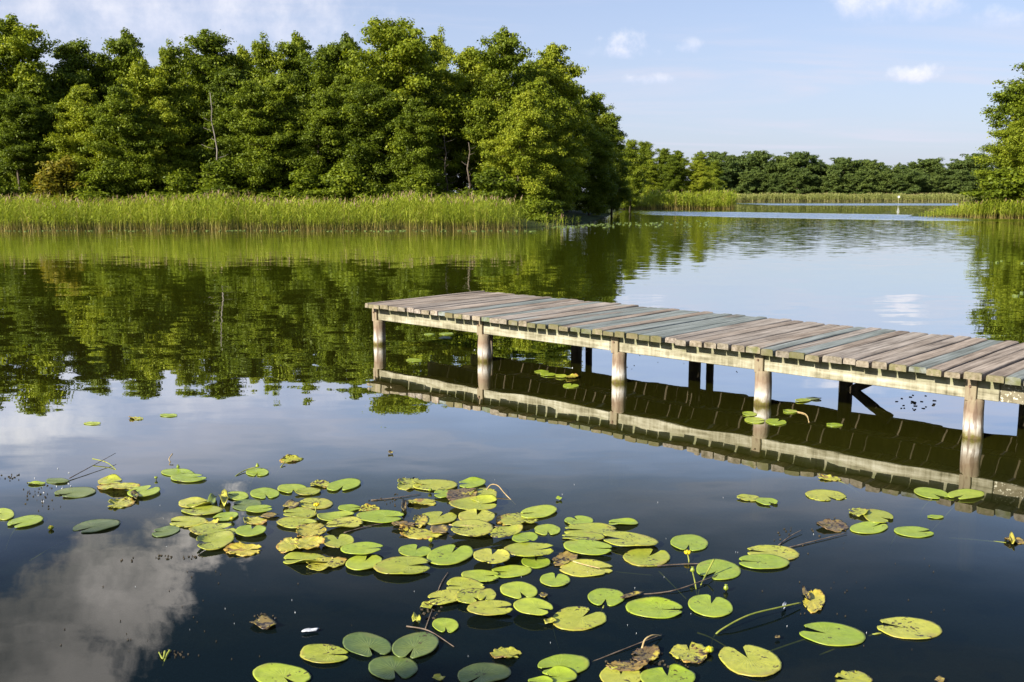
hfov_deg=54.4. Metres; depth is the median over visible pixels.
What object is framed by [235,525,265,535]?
lily pad
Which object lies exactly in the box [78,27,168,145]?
alder tree
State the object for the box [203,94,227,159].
dead tree
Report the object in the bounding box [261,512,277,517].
leaf scrap
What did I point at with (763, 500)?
lily pad
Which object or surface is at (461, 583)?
lily pad
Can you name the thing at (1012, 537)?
leaf scrap
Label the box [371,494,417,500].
twig
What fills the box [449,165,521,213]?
shrub
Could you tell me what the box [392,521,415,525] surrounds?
lily pad
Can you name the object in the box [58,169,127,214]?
shrub
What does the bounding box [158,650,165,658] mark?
dead stalk
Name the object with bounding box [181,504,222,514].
lily pad
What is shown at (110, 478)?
lily pad
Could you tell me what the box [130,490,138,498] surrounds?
leaf scrap
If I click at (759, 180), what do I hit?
tree
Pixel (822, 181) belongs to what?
tree
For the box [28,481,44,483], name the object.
lily pad
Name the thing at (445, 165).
bare trunk
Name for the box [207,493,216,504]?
leaf scrap
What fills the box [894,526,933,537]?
lily pad
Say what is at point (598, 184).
alder tree
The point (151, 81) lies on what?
alder tree
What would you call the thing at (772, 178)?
tree
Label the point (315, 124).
alder tree
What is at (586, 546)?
lily pad
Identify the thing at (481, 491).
lily pad
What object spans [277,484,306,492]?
lily pad
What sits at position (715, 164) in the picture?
alder tree
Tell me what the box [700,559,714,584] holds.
cut stalk
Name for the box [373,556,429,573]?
lily pad
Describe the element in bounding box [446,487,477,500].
lily pad
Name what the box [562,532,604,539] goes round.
lily pad
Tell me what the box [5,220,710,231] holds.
distant lily leaves
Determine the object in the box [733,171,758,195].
tree
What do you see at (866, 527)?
lily pad
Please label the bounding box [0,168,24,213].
shrub
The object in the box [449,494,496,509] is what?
lily pad
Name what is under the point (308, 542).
lily pad
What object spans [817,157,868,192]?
tree
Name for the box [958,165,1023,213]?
shrub
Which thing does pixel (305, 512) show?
lily pad
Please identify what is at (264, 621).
leaf scrap
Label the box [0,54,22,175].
alder tree
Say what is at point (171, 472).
lily pad
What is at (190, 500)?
lily pad
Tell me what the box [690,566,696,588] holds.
lily bud
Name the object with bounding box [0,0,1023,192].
sky
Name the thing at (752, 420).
lily pad
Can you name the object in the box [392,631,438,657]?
lily pad
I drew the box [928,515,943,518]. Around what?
lily pad
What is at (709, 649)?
lily bud
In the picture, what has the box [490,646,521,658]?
lily pad
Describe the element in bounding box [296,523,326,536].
lily pad
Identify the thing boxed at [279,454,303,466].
lily pad
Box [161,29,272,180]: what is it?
alder tree
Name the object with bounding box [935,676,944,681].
leaf scrap
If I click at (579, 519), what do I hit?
lily pad
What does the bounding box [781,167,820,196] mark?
tree
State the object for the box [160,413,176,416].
lily pad
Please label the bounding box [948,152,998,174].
tree
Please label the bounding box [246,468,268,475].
lily pad
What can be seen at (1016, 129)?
alder tree
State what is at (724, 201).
reeds
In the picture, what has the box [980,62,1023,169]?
alder tree
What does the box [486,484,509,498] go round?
dry stalk
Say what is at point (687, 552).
lily flower
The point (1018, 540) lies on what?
lily pad
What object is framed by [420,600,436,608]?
leaf scrap
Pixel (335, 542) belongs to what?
lily pad
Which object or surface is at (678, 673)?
lily pad
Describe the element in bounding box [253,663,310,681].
lily pad
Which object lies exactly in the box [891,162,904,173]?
tree
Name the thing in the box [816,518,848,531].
lily pad
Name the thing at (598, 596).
lily pad
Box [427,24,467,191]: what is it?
alder tree
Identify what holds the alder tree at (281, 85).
on the ground
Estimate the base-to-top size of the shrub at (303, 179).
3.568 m
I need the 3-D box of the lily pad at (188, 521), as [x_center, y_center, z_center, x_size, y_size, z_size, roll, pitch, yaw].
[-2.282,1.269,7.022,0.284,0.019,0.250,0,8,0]
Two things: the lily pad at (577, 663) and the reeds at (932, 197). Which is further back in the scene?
the reeds at (932, 197)
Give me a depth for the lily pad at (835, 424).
9.95 m
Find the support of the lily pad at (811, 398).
on the water
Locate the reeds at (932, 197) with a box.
[722,192,982,201]
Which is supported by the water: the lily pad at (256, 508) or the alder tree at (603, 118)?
the lily pad at (256, 508)
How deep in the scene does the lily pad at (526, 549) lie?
6.37 m
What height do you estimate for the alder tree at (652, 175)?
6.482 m
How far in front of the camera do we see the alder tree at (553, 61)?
82.03 m
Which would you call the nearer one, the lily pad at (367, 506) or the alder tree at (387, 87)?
the lily pad at (367, 506)
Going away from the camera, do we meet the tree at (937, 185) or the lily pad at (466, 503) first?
the lily pad at (466, 503)
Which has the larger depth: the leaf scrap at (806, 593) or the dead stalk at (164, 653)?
the leaf scrap at (806, 593)
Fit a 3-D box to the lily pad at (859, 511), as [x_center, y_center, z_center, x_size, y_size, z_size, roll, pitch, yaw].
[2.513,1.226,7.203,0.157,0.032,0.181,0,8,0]
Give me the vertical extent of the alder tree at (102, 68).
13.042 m
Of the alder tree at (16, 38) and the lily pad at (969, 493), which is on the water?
the lily pad at (969, 493)
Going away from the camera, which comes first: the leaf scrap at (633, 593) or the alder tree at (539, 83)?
the leaf scrap at (633, 593)
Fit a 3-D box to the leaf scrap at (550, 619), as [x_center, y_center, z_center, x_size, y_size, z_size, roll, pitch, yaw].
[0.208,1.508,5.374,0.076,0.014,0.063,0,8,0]
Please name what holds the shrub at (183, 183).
on the ground
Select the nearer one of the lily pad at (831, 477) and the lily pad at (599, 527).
the lily pad at (599, 527)
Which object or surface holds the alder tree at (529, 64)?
on the ground
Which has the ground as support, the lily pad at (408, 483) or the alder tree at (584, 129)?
the alder tree at (584, 129)
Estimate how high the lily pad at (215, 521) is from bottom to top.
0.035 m
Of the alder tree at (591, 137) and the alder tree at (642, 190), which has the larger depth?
the alder tree at (642, 190)
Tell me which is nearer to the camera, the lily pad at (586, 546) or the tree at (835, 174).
the lily pad at (586, 546)
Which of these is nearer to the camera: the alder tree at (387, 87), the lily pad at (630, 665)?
the lily pad at (630, 665)
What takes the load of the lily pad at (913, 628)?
on the water
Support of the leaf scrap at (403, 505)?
on the water
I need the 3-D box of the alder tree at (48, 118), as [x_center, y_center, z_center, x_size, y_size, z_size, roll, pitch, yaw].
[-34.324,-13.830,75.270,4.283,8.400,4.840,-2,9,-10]
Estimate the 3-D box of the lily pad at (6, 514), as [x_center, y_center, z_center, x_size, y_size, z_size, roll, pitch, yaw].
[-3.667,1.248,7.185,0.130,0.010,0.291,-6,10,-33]
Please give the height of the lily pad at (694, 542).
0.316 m
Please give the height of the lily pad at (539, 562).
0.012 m
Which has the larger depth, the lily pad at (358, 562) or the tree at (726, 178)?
the tree at (726, 178)
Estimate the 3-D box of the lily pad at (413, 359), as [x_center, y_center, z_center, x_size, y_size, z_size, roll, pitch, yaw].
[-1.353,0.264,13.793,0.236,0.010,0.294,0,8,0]
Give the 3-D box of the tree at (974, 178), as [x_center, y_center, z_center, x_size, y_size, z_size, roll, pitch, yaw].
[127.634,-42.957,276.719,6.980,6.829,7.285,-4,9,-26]
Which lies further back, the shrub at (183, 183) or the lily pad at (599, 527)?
the shrub at (183, 183)
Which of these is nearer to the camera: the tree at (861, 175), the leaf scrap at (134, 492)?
the leaf scrap at (134, 492)
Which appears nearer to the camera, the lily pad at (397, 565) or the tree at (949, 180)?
the lily pad at (397, 565)
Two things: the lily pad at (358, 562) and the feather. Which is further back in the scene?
the lily pad at (358, 562)
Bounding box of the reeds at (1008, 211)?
[918,196,1023,218]
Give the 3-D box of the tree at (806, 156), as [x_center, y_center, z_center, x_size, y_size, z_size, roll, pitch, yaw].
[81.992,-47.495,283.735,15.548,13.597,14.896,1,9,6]
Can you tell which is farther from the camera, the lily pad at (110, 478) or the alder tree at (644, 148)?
the alder tree at (644, 148)
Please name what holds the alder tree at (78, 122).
on the ground
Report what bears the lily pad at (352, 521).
on the water
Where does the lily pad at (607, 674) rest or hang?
on the water
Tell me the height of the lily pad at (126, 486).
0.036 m
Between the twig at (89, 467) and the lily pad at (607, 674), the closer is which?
the lily pad at (607, 674)
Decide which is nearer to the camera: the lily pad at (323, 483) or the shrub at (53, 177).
the lily pad at (323, 483)
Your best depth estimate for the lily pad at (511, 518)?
7.06 m
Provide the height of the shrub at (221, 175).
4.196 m
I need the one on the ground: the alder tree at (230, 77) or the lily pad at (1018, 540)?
the alder tree at (230, 77)
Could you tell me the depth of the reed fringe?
68.21 m
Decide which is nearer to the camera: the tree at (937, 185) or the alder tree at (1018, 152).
the alder tree at (1018, 152)
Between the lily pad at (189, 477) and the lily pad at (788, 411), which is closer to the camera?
the lily pad at (189, 477)
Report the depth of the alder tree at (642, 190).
138.29 m
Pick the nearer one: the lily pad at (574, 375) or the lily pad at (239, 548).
the lily pad at (239, 548)
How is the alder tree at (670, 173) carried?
on the ground
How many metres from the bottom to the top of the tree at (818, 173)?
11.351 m
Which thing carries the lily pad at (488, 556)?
on the water
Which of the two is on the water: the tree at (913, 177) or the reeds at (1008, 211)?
the reeds at (1008, 211)
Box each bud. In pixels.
[219,489,229,505]
[236,463,258,475]
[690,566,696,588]
[705,646,713,652]
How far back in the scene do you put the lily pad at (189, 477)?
8.09 m
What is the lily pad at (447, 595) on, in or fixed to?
on the water
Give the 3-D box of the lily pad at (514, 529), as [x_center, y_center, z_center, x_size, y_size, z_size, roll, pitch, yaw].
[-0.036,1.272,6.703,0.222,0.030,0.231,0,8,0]
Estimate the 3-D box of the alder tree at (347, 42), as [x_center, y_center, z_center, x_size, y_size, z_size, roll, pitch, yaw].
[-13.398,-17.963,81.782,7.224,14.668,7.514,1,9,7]
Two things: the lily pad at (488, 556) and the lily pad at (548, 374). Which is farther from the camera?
the lily pad at (548, 374)
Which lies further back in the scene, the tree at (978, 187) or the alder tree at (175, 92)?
the tree at (978, 187)
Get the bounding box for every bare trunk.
[434,137,455,190]
[458,142,471,190]
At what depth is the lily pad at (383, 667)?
4.87 m
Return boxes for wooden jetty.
[365,291,1023,439]
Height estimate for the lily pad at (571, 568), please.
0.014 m
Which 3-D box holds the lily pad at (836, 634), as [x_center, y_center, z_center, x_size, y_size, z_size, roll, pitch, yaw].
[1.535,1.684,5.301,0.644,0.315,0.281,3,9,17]
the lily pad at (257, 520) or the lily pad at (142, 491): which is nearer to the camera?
the lily pad at (257, 520)
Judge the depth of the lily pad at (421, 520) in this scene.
7.03 m
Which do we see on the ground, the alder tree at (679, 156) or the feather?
the alder tree at (679, 156)
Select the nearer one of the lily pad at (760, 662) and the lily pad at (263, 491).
the lily pad at (760, 662)
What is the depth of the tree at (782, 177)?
273.19 m
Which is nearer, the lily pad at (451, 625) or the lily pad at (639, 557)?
the lily pad at (451, 625)
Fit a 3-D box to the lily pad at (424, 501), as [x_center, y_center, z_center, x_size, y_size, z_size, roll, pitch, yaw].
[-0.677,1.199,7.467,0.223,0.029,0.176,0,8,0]
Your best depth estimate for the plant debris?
5.80 m
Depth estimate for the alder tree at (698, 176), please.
149.22 m
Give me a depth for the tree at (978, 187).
274.26 m
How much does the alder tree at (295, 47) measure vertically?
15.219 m
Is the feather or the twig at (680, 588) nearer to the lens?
the feather
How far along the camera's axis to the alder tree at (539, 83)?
76.95 m
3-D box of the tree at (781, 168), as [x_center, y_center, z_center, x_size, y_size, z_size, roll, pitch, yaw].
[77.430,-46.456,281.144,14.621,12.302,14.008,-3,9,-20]
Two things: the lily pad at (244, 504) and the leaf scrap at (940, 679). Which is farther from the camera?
the lily pad at (244, 504)
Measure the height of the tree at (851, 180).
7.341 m
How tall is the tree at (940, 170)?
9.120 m
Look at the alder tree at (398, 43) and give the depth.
75.72 m
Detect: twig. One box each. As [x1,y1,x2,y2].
[69,453,115,478]
[344,523,383,532]
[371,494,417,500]
[406,626,453,646]
[594,634,661,660]
[646,574,717,593]
[657,563,698,565]
[790,533,844,547]
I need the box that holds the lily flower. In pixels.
[684,550,690,561]
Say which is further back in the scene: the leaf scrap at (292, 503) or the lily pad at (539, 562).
the leaf scrap at (292, 503)
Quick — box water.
[0,201,1023,681]
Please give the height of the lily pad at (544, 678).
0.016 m
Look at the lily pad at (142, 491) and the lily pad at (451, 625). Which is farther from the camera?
the lily pad at (142, 491)
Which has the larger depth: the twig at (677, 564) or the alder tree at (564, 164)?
the alder tree at (564, 164)
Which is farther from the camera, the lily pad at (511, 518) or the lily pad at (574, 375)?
the lily pad at (574, 375)
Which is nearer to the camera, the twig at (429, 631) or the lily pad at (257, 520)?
the twig at (429, 631)
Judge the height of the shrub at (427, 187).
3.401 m
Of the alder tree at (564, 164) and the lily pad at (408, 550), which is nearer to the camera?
the lily pad at (408, 550)
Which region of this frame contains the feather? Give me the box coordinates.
[301,628,318,631]
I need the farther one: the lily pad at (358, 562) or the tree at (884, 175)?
the tree at (884, 175)
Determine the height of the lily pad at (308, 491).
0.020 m
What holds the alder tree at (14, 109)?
on the ground
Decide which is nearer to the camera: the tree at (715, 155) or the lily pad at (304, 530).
the lily pad at (304, 530)
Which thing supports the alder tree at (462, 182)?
on the ground
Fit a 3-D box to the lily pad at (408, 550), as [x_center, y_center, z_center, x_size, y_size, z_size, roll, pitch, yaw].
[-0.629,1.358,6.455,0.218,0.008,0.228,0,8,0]
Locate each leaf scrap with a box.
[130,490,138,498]
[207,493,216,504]
[250,615,276,628]
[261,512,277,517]
[283,499,300,508]
[401,499,406,510]
[412,612,420,622]
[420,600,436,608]
[430,524,448,532]
[432,673,444,680]
[539,592,547,597]
[543,617,556,623]
[620,591,643,597]
[802,585,810,599]
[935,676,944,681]
[1009,531,1015,543]
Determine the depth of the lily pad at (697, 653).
5.01 m
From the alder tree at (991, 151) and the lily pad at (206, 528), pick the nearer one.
the lily pad at (206, 528)
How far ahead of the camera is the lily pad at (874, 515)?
7.13 m
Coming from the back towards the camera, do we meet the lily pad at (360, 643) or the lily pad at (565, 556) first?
the lily pad at (565, 556)
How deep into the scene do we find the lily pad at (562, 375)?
12.58 m
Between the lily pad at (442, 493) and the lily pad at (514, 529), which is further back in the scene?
the lily pad at (442, 493)
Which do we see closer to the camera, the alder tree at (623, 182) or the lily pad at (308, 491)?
the lily pad at (308, 491)
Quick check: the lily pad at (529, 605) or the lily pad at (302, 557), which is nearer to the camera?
the lily pad at (529, 605)
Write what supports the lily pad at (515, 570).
on the water
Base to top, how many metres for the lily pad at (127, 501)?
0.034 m
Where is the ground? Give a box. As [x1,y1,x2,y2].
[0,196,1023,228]
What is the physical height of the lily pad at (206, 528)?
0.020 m
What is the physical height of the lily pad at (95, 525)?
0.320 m
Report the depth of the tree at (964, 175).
272.11 m
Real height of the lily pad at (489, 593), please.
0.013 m
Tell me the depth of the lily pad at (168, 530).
6.82 m
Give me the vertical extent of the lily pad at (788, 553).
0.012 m
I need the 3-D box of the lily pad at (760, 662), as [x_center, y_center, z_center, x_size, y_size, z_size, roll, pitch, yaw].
[1.181,1.583,4.936,0.295,0.013,0.354,0,8,0]
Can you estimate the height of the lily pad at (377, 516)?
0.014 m
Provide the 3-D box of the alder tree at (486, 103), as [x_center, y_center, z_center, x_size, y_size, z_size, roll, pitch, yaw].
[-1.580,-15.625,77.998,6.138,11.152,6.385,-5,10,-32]
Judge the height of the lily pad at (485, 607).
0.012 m
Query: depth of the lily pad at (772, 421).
10.09 m
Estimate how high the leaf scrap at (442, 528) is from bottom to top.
0.018 m
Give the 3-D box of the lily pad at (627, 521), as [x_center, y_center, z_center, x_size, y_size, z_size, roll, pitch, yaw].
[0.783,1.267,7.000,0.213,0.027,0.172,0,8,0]
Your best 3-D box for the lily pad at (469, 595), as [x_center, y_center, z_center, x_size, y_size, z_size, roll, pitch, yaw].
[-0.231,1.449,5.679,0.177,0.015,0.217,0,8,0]
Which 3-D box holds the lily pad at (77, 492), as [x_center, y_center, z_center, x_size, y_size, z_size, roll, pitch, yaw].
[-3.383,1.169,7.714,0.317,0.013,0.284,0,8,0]
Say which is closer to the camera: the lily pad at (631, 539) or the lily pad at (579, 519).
the lily pad at (631, 539)
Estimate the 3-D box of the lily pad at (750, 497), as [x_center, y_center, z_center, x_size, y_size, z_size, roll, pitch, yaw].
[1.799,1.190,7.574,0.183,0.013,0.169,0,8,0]
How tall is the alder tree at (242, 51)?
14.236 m
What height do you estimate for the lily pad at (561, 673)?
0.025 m
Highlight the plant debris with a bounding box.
[1,395,935,673]
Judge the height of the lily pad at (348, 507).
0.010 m
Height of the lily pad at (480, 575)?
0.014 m
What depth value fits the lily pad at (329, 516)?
7.16 m
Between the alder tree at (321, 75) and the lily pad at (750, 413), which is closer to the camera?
the lily pad at (750, 413)
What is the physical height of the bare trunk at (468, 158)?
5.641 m
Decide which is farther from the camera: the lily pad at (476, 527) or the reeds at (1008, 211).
the reeds at (1008, 211)
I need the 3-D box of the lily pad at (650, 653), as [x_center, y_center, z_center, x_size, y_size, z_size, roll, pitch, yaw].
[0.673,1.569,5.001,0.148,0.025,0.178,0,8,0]
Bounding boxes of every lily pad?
[0,508,13,519]
[7,515,43,527]
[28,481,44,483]
[46,478,69,482]
[54,487,95,497]
[73,519,119,532]
[84,421,100,424]
[97,482,139,489]
[98,474,121,483]
[108,496,135,507]
[127,485,159,496]
[152,525,179,536]
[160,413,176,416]
[161,468,193,475]
[170,516,207,526]
[171,473,206,481]
[179,497,209,507]
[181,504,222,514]
[189,523,235,534]
[196,530,234,549]
[197,518,219,524]
[213,512,238,520]
[223,541,261,555]
[228,491,248,499]
[232,499,261,510]
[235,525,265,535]
[243,516,267,524]
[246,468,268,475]
[246,505,271,512]
[250,487,279,498]
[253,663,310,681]
[276,517,316,527]
[276,537,300,552]
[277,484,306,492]
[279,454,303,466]
[283,507,317,517]
[283,552,325,563]
[294,536,324,548]
[295,487,320,494]
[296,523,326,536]
[299,498,332,508]
[300,644,348,662]
[306,556,346,570]
[310,480,328,487]
[317,511,353,520]
[324,534,353,547]
[327,478,360,490]
[327,516,362,527]
[338,504,359,510]
[340,542,382,553]
[343,632,391,656]
[345,554,381,569]
[357,510,403,522]
[359,503,379,510]
[368,655,417,679]
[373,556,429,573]
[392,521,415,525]
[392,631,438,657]
[397,477,422,489]
[399,523,442,538]
[399,544,431,556]
[406,358,421,361]
[407,498,435,505]
[412,479,457,490]
[413,515,427,527]
[422,511,456,524]
[427,544,473,564]
[428,589,464,604]
[432,618,458,632]
[434,489,447,497]
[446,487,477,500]
[447,577,484,590]
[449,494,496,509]
[451,519,492,535]
[456,588,485,603]
[458,508,494,521]
[458,662,510,681]
[459,477,485,487]
[461,569,498,581]
[467,600,512,615]
[469,488,496,501]
[473,548,509,563]
[477,588,495,600]
[490,524,522,537]
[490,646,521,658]
[492,565,531,577]
[496,512,538,524]
[500,581,537,598]
[504,542,553,556]
[512,532,537,541]
[513,597,552,614]
[521,504,556,517]
[521,557,549,567]
[528,675,552,681]
[534,370,548,372]
[534,524,560,534]
[538,654,589,675]
[540,373,555,375]
[540,572,569,586]
[546,665,576,681]
[552,550,577,565]
[552,606,606,630]
[556,374,566,376]
[559,559,612,576]
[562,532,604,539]
[563,383,578,387]
[563,539,611,554]
[564,515,592,524]
[564,522,616,535]
[568,373,578,377]
[588,588,624,607]
[599,665,640,681]
[603,531,658,545]
[606,660,648,670]
[609,518,638,524]
[623,548,669,565]
[625,597,682,617]
[631,644,659,661]
[640,664,695,681]
[669,641,708,663]
[670,534,707,550]
[688,594,732,616]
[696,559,740,579]
[715,588,824,633]
[718,644,781,676]
[737,494,759,500]
[739,554,789,568]
[743,411,756,415]
[745,417,764,423]
[747,545,799,559]
[756,497,777,504]
[765,418,786,424]
[783,409,796,412]
[795,398,810,401]
[799,622,865,645]
[805,489,846,500]
[806,397,820,399]
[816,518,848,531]
[819,473,842,482]
[827,423,842,426]
[835,670,872,681]
[849,508,868,515]
[850,521,887,533]
[864,509,892,522]
[873,617,941,638]
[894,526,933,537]
[914,487,947,499]
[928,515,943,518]
[948,489,984,499]
[996,536,1023,543]
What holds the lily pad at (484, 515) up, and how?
on the water
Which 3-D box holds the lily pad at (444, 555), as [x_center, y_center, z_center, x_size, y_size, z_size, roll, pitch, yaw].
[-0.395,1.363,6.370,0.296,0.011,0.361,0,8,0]
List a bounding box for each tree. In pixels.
[0,13,69,193]
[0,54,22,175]
[0,76,70,201]
[0,94,48,198]
[28,102,85,170]
[34,37,111,156]
[42,83,119,192]
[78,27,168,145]
[78,85,174,213]
[87,60,116,105]
[116,58,197,176]
[131,99,202,195]
[157,38,206,177]
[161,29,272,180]
[183,66,279,187]
[203,79,307,212]
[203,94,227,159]
[229,44,265,208]
[246,30,296,191]
[251,30,318,146]
[255,68,313,188]
[273,90,357,197]
[285,44,350,139]
[306,31,368,97]
[321,73,379,196]
[334,81,401,205]
[338,15,474,210]
[366,60,437,211]
[382,97,452,209]
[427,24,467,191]
[432,46,505,182]
[447,89,469,192]
[449,68,522,189]
[458,25,557,210]
[476,90,566,211]
[494,75,580,201]
[512,57,576,140]
[530,42,594,210]
[536,120,588,215]
[554,72,600,136]
[559,82,603,212]
[573,131,620,215]
[582,91,625,213]
[585,116,636,213]
[616,139,652,211]
[619,162,644,208]
[634,141,660,195]
[639,160,665,199]
[655,148,676,201]
[659,158,687,200]
[666,150,691,200]
[681,160,716,201]
[690,151,718,195]
[691,151,736,177]
[708,160,727,197]
[719,167,737,191]
[720,155,740,187]
[728,170,752,193]
[733,155,749,171]
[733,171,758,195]
[734,150,780,191]
[747,172,768,193]
[760,172,786,193]
[761,155,813,188]
[772,151,827,190]
[773,173,791,196]
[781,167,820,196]
[801,175,819,198]
[808,159,827,191]
[815,175,833,194]
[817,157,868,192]
[818,169,849,199]
[840,173,860,194]
[841,160,876,188]
[848,170,875,195]
[849,159,892,192]
[858,169,886,194]
[872,170,899,197]
[878,165,892,192]
[884,174,907,196]
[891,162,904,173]
[895,169,930,195]
[902,157,947,186]
[915,176,931,195]
[924,166,950,191]
[925,175,948,196]
[944,159,986,176]
[944,169,960,189]
[944,175,960,194]
[947,169,975,195]
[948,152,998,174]
[958,175,979,190]
[970,116,1023,216]
[971,177,991,190]
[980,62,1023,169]
[984,127,1013,168]
[1007,150,1023,195]
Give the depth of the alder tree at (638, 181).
119.47 m
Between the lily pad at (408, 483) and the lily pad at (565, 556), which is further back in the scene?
the lily pad at (408, 483)
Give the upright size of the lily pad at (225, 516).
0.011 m
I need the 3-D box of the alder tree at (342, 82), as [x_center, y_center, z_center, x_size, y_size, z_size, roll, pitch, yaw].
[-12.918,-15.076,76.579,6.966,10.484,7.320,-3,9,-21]
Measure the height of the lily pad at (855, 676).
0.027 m
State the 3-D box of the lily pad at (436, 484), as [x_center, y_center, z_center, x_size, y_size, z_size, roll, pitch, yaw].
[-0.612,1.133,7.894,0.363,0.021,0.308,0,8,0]
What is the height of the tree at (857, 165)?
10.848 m
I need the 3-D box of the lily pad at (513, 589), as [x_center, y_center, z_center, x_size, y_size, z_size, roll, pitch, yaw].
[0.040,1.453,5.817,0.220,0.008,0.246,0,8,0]
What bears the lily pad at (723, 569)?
on the water
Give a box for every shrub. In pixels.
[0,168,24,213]
[18,155,87,214]
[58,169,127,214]
[133,169,203,213]
[169,157,264,214]
[258,165,335,214]
[303,161,383,214]
[397,169,473,213]
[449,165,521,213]
[512,181,564,220]
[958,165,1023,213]
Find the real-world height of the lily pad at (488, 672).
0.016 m
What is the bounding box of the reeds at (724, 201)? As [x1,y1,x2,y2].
[627,188,738,208]
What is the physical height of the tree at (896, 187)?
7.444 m
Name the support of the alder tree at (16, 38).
on the ground
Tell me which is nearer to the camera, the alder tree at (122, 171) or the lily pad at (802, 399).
the lily pad at (802, 399)
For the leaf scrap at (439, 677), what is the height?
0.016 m
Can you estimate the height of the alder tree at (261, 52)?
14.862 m
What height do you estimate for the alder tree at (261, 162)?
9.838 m
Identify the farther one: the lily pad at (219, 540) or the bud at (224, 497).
the bud at (224, 497)
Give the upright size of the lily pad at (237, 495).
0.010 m
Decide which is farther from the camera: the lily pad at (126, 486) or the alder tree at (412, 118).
the alder tree at (412, 118)
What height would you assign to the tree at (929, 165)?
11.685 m
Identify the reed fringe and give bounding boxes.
[523,211,581,228]
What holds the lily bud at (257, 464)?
in the water
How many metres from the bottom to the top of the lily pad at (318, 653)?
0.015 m
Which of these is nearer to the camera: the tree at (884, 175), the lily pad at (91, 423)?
the lily pad at (91, 423)
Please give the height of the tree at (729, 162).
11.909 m
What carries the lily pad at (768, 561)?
on the water
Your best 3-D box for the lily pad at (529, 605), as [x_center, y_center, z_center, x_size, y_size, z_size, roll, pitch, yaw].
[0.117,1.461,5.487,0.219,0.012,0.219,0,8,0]
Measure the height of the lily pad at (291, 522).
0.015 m
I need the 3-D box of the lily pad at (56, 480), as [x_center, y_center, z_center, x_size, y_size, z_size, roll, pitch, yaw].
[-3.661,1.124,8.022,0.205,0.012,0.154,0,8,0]
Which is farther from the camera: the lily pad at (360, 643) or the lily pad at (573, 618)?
the lily pad at (573, 618)
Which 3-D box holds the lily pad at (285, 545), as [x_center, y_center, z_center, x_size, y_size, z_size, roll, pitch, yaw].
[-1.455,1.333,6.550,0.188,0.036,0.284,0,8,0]
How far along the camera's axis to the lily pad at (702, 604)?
5.58 m
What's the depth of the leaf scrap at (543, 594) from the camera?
5.73 m
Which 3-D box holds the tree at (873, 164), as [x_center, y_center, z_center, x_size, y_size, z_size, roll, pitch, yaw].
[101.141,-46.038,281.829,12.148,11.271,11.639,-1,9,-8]
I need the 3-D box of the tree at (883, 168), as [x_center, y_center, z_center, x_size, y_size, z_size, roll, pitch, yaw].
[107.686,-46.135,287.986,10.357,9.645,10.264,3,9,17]
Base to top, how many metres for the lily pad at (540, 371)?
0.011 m
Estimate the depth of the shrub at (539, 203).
71.26 m
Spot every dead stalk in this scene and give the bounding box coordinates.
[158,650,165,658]
[573,561,599,568]
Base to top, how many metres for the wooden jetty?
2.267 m
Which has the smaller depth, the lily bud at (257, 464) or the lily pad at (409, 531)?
the lily pad at (409, 531)
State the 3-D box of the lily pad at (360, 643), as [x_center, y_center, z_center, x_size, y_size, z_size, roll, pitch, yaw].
[-0.746,1.553,5.106,0.228,0.012,0.306,-4,9,-23]
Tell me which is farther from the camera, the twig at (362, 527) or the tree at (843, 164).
the tree at (843, 164)
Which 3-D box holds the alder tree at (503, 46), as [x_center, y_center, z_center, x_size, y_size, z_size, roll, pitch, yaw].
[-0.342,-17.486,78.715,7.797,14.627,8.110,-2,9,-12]
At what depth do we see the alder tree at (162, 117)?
73.72 m
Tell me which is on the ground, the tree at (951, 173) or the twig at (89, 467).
the tree at (951, 173)
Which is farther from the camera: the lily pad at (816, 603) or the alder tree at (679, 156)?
the alder tree at (679, 156)
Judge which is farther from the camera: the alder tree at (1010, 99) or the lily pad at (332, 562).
the alder tree at (1010, 99)
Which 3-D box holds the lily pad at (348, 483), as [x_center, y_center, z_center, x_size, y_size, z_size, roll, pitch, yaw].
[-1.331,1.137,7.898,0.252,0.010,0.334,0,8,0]
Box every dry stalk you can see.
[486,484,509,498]
[641,634,660,647]
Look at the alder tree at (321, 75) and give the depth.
80.72 m
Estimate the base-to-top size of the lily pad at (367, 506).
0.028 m
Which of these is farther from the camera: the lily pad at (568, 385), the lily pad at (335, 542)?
the lily pad at (568, 385)
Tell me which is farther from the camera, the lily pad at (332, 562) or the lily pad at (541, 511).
the lily pad at (541, 511)
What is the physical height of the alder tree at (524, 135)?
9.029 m
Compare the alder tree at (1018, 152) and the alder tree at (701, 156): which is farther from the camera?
the alder tree at (701, 156)
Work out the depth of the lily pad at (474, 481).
7.93 m
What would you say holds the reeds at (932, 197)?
on the water
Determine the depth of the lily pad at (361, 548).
6.40 m
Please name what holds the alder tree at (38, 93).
on the ground
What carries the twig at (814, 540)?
on the water
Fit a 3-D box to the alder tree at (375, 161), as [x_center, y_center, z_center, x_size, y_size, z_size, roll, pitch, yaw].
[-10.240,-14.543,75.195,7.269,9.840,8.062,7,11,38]
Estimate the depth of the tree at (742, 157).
284.33 m

